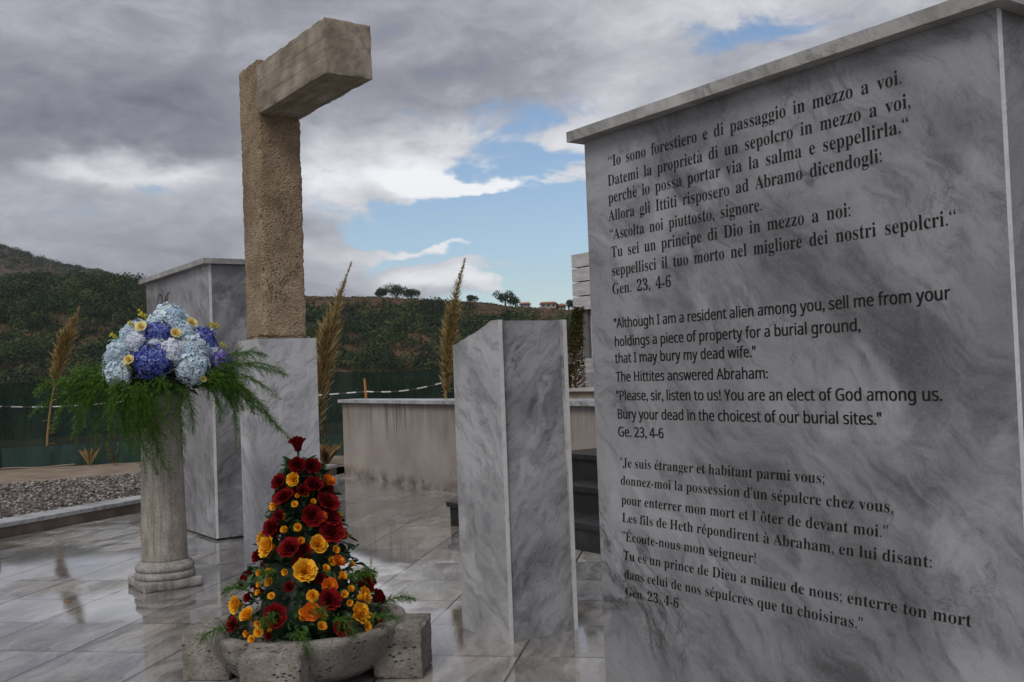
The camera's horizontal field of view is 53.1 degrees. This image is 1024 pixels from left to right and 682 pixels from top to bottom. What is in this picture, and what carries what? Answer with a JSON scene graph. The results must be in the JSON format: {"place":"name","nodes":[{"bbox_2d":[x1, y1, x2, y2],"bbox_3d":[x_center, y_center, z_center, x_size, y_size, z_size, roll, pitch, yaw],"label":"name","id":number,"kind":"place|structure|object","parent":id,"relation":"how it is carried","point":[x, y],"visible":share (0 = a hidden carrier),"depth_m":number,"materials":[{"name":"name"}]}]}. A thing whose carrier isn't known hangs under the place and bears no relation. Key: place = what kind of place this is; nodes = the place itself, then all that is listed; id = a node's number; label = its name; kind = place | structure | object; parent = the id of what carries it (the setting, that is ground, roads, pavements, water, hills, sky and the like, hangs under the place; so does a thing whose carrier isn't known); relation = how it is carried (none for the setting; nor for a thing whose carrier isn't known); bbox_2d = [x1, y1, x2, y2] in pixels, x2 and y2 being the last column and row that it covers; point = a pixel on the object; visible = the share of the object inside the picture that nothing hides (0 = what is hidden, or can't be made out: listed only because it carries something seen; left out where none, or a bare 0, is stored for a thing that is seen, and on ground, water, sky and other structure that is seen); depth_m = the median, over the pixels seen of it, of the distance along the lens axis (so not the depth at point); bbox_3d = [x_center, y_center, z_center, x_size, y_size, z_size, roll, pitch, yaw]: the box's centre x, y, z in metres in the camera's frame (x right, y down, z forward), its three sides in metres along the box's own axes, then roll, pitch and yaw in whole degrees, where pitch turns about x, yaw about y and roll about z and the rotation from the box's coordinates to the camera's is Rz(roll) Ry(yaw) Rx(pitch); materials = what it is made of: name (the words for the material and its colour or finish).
{"place":"outdoors","nodes":[
{"label":"outdoors","id":0,"kind":"place"},
{"bbox_2d":[0,248,102,276],"bbox_3d":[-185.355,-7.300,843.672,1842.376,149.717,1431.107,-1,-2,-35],"label":"mountain","id":1,"kind":"structure","parent":0,"point":[8,270],"depth_m":562.96,"materials":[{"name":"green plant"}]},
{"bbox_2d":[0,472,140,518],"bbox_3d":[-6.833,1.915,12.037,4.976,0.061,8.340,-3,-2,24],"label":"gravel","id":2,"kind":"structure","parent":0,"point":[60,484],"depth_m":12.73,"materials":[{"name":"grey gravel"}]},
{"bbox_2d":[0,456,343,483],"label":"sand strip","id":3,"kind":"object","parent":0,"point":[26,475],"depth_m":16.14,"materials":[{"name":"beige sand"}]},
{"bbox_2d":[43,306,80,445],"bbox_3d":[-7.641,0.764,17.363,0.691,2.723,0.451,-2,-2,-17],"label":"dry reed","id":4,"kind":"object","parent":3,"relation":"on","point":[60,361],"visible":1,"depth_m":17.36,"materials":[{"name":"plant"}]},
{"bbox_2d":[79,446,100,465],"bbox_3d":[-7.131,1.947,17.314,0.396,0.359,0.290,-1,-2,-35],"label":"grass tuft","id":5,"kind":"object","parent":3,"relation":"on","point":[89,457],"visible":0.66,"depth_m":17.25,"materials":[{"name":"plant"}]},
{"bbox_2d":[103,442,119,465],"bbox_3d":[-6.689,1.889,17.107,0.307,0.413,0.310,-1,-2,-35],"label":"green weed","id":6,"kind":"object","parent":3,"relation":"on","point":[111,457],"visible":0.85,"depth_m":17.10,"materials":[{"name":"plant"}]},
{"bbox_2d":[0,363,574,469],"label":"net fence","id":7,"kind":"object","parent":3,"relation":"on","point":[22,441],"visible":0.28,"depth_m":17.47,"materials":[{"name":"green fabric"}]},
{"bbox_2d":[320,426,328,447],"bbox_3d":[-2.929,1.629,15.913,0.291,0.599,0.400,-1,-2,-35],"label":"green weed","id":8,"kind":"object","parent":3,"relation":"on","point":[322,428],"visible":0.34,"depth_m":15.81,"materials":[{"name":"plant"}]},
{"bbox_2d":[320,442,341,463],"bbox_3d":[-2.833,1.722,15.493,0.526,0.358,0.507,-2,-2,-4],"label":"grass tuft","id":9,"kind":"object","parent":3,"relation":"on","point":[327,454],"visible":0.59,"depth_m":15.40,"materials":[{"name":"plant"}]},
{"bbox_2d":[313,261,352,429],"bbox_3d":[-2.867,0.345,15.867,0.720,3.173,0.586,-3,-2,34],"label":"dry reed","id":10,"kind":"object","parent":3,"relation":"on","point":[327,342],"visible":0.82,"depth_m":15.86,"materials":[{"name":"plant"}]},
{"bbox_2d":[0,284,573,382],"bbox_3d":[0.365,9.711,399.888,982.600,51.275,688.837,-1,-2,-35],"label":"hillside","id":11,"kind":"structure","parent":0,"point":[349,347],"depth_m":203.40,"materials":[{"name":"green plant"}]},
{"bbox_2d":[0,243,583,383],"bbox_3d":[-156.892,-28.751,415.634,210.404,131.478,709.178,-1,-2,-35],"label":"scrub","id":12,"kind":"object","parent":11,"relation":"on","point":[47,292],"visible":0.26,"depth_m":206.65,"materials":[{"name":"green plant"}]},
{"bbox_2d":[374,287,387,296],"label":"ridge tree","id":13,"kind":"object","parent":11,"relation":"on","point":[381,292],"visible":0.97,"depth_m":262.69,"materials":[{"name":"green plant"}]},
{"bbox_2d":[378,283,410,297],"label":"ridge tree","id":14,"kind":"object","parent":11,"relation":"on","point":[398,289],"visible":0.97,"depth_m":262.38,"materials":[{"name":"green plant"}]},
{"bbox_2d":[400,288,420,298],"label":"ridge tree","id":15,"kind":"object","parent":11,"relation":"on","point":[411,293],"visible":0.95,"depth_m":262.38,"materials":[{"name":"green plant"}]},
{"bbox_2d":[466,295,477,301],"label":"ridge tree","id":16,"kind":"object","parent":11,"relation":"on","point":[470,298],"visible":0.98,"depth_m":262.87,"materials":[{"name":"green plant"}]},
{"bbox_2d":[492,290,515,305],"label":"ridge tree","id":17,"kind":"object","parent":11,"relation":"on","point":[502,297],"visible":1,"depth_m":262.49,"materials":[{"name":"green plant"}]},
{"bbox_2d":[507,295,520,306],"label":"ridge tree","id":18,"kind":"object","parent":11,"relation":"on","point":[514,301],"visible":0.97,"depth_m":262.14,"materials":[{"name":"green plant"}]},
{"bbox_2d":[519,302,530,306],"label":"ridge house","id":19,"kind":"structure","parent":11,"relation":"on","point":[525,304],"depth_m":260.39,"materials":[{"name":"ceramic"}]},
{"bbox_2d":[539,301,556,308],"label":"ridge house","id":20,"kind":"structure","parent":11,"relation":"on","point":[548,305],"depth_m":260.37,"materials":[{"name":"ceramic"}]},
{"bbox_2d":[558,304,566,309],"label":"ridge house","id":21,"kind":"structure","parent":11,"relation":"on","point":[560,306],"depth_m":260.35,"materials":[{"name":"ceramic"}]},
{"bbox_2d":[566,299,572,309],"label":"ridge tree","id":22,"kind":"object","parent":11,"relation":"on","point":[569,302],"visible":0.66,"depth_m":261.81,"materials":[{"name":"green plant"}]},
{"bbox_2d":[0,473,610,681],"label":"plaza floor","id":23,"kind":"structure","parent":0,"point":[107,623],"depth_m":6.61,"materials":[{"name":"stone"}]},
{"bbox_2d":[128,387,203,593],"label":"stone column","id":24,"kind":"structure","parent":23,"relation":"on","point":[166,562],"depth_m":7.04,"materials":[{"name":"white stone"}]},
{"bbox_2d":[27,302,290,478],"bbox_3d":[-2.463,0.346,7.237,1.713,1.219,1.028,-2,-2,-19],"label":"hydrangea bouquet","id":25,"kind":"object","parent":24,"relation":"on","point":[188,350],"visible":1,"depth_m":6.88,"materials":[{"name":"blue plant"}]},
{"bbox_2d":[139,258,246,540],"bbox_3d":[-2.957,0.559,10.084,0.780,2.507,2.083,-1,-2,-35],"label":"stele","id":26,"kind":"object","parent":23,"relation":"on","point":[203,292],"visible":0.34,"depth_m":9.23,"materials":[{"name":"stone"}]},
{"bbox_2d":[238,17,372,554],"bbox_3d":[-1.585,-0.300,7.916,0.487,3.992,1.724,-1,-2,-35],"label":"concrete cross","id":27,"kind":"object","parent":23,"relation":"on","point":[305,73],"visible":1,"depth_m":8.22,"materials":[{"name":"stone"}]},
{"bbox_2d":[181,595,431,681],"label":"stone basin","id":28,"kind":"object","parent":23,"relation":"on","point":[403,649],"visible":0.79,"depth_m":4.66,"materials":[{"name":"grey stone"}]},
{"bbox_2d":[199,435,415,656],"bbox_3d":[-0.968,0.926,4.875,0.994,0.955,0.983,-2,-2,-12],"label":"rose bouquet","id":29,"kind":"object","parent":28,"relation":"in","point":[307,593],"visible":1,"depth_m":4.74,"materials":[{"name":"red plant"}]},
{"bbox_2d":[337,399,595,493],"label":"retaining wall","id":30,"kind":"structure","parent":23,"relation":"on","point":[410,442],"depth_m":12.98,"materials":[{"name":"paint"}]},
{"bbox_2d":[363,378,366,398],"bbox_3d":[-2.137,0.963,14.984,0.048,0.831,0.044,-2,-2,-13],"label":"wooden stake","id":31,"kind":"object","parent":30,"relation":"attached to","point":[365,387],"visible":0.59,"depth_m":14.98,"materials":[{"name":"orange wood"}]},
{"bbox_2d":[0,382,441,406],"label":"barrier tape","id":32,"kind":"object","parent":31,"relation":"attached to","point":[318,395],"visible":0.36,"depth_m":15.12,"materials":[{"name":"plastic"}]},
{"bbox_2d":[453,320,577,643],"bbox_3d":[0.012,0.732,5.604,0.450,1.672,0.455,-1,-2,-35],"label":"broken pedestal","id":33,"kind":"object","parent":23,"relation":"on","point":[515,490],"visible":1,"depth_m":5.44,"materials":[{"name":"stone"}]},
{"bbox_2d":[446,448,600,553],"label":"stone steps","id":34,"kind":"structure","parent":23,"relation":"on","point":[585,501],"depth_m":8.40,"materials":[{"name":"grey stone"}]},
{"bbox_2d":[566,0,1023,681],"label":"inscribed stele","id":35,"kind":"object","parent":23,"relation":"on","point":[806,280],"visible":1,"depth_m":3.61,"materials":[{"name":"stone"}]},
{"bbox_2d":[336,466,344,473],"bbox_3d":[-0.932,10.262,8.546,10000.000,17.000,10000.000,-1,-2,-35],"label":"ground","id":36,"kind":"structure","parent":0,"point":[340,470],"depth_m":16.20,"materials":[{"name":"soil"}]},
{"bbox_2d":[0,464,337,538],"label":"marble kerb","id":37,"kind":"structure","parent":36,"relation":"on","point":[41,521],"depth_m":10.52,"materials":[{"name":"white stone"}]},
{"bbox_2d":[568,347,583,363],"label":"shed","id":38,"kind":"structure","parent":36,"relation":"on","point":[578,354],"depth_m":21.97,"materials":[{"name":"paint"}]},
{"bbox_2d":[0,0,947,309],"label":"sky","id":39,"kind":"structure","parent":0,"point":[121,136],"materials":[{"name":"grey"}]},
{"bbox_2d":[571,252,592,357],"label":"panel wall","id":40,"kind":"structure","parent":0,"point":[581,276],"depth_m":16.80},
{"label":"terrace soil","id":41,"kind":"structure","parent":0,"visible":0},
{"bbox_2d":[437,257,465,398],"bbox_3d":[-0.840,-0.125,14.023,0.423,2.051,0.364,-1,-2,-35],"label":"dry reed","id":42,"kind":"object","parent":41,"relation":"on","point":[452,314],"visible":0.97,"depth_m":13.98,"materials":[{"name":"plant"}]},
{"bbox_2d":[567,306,588,387],"bbox_3d":[0.850,0.098,13.998,0.384,1.164,0.361,-2,-2,-6],"label":"climbing plant","id":43,"kind":"object","parent":41,"relation":"on","point":[576,312],"visible":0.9,"depth_m":13.99,"materials":[{"name":"green plant"}]},
{"bbox_2d":[569,387,594,398],"bbox_3d":[3.997,0.494,9.122,0.900,0.257,10.400,-1,-2,-35],"label":"terrace ledge","id":44,"kind":"object","parent":41,"relation":"on","point":[582,393],"visible":0.06,"depth_m":12.87,"materials":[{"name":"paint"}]},
{"bbox_2d":[571,358,593,387],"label":"concrete blocks","id":45,"kind":"structure","parent":44,"relation":"on","point":[589,376],"depth_m":14.71,"materials":[{"name":"paint"}]}
]}

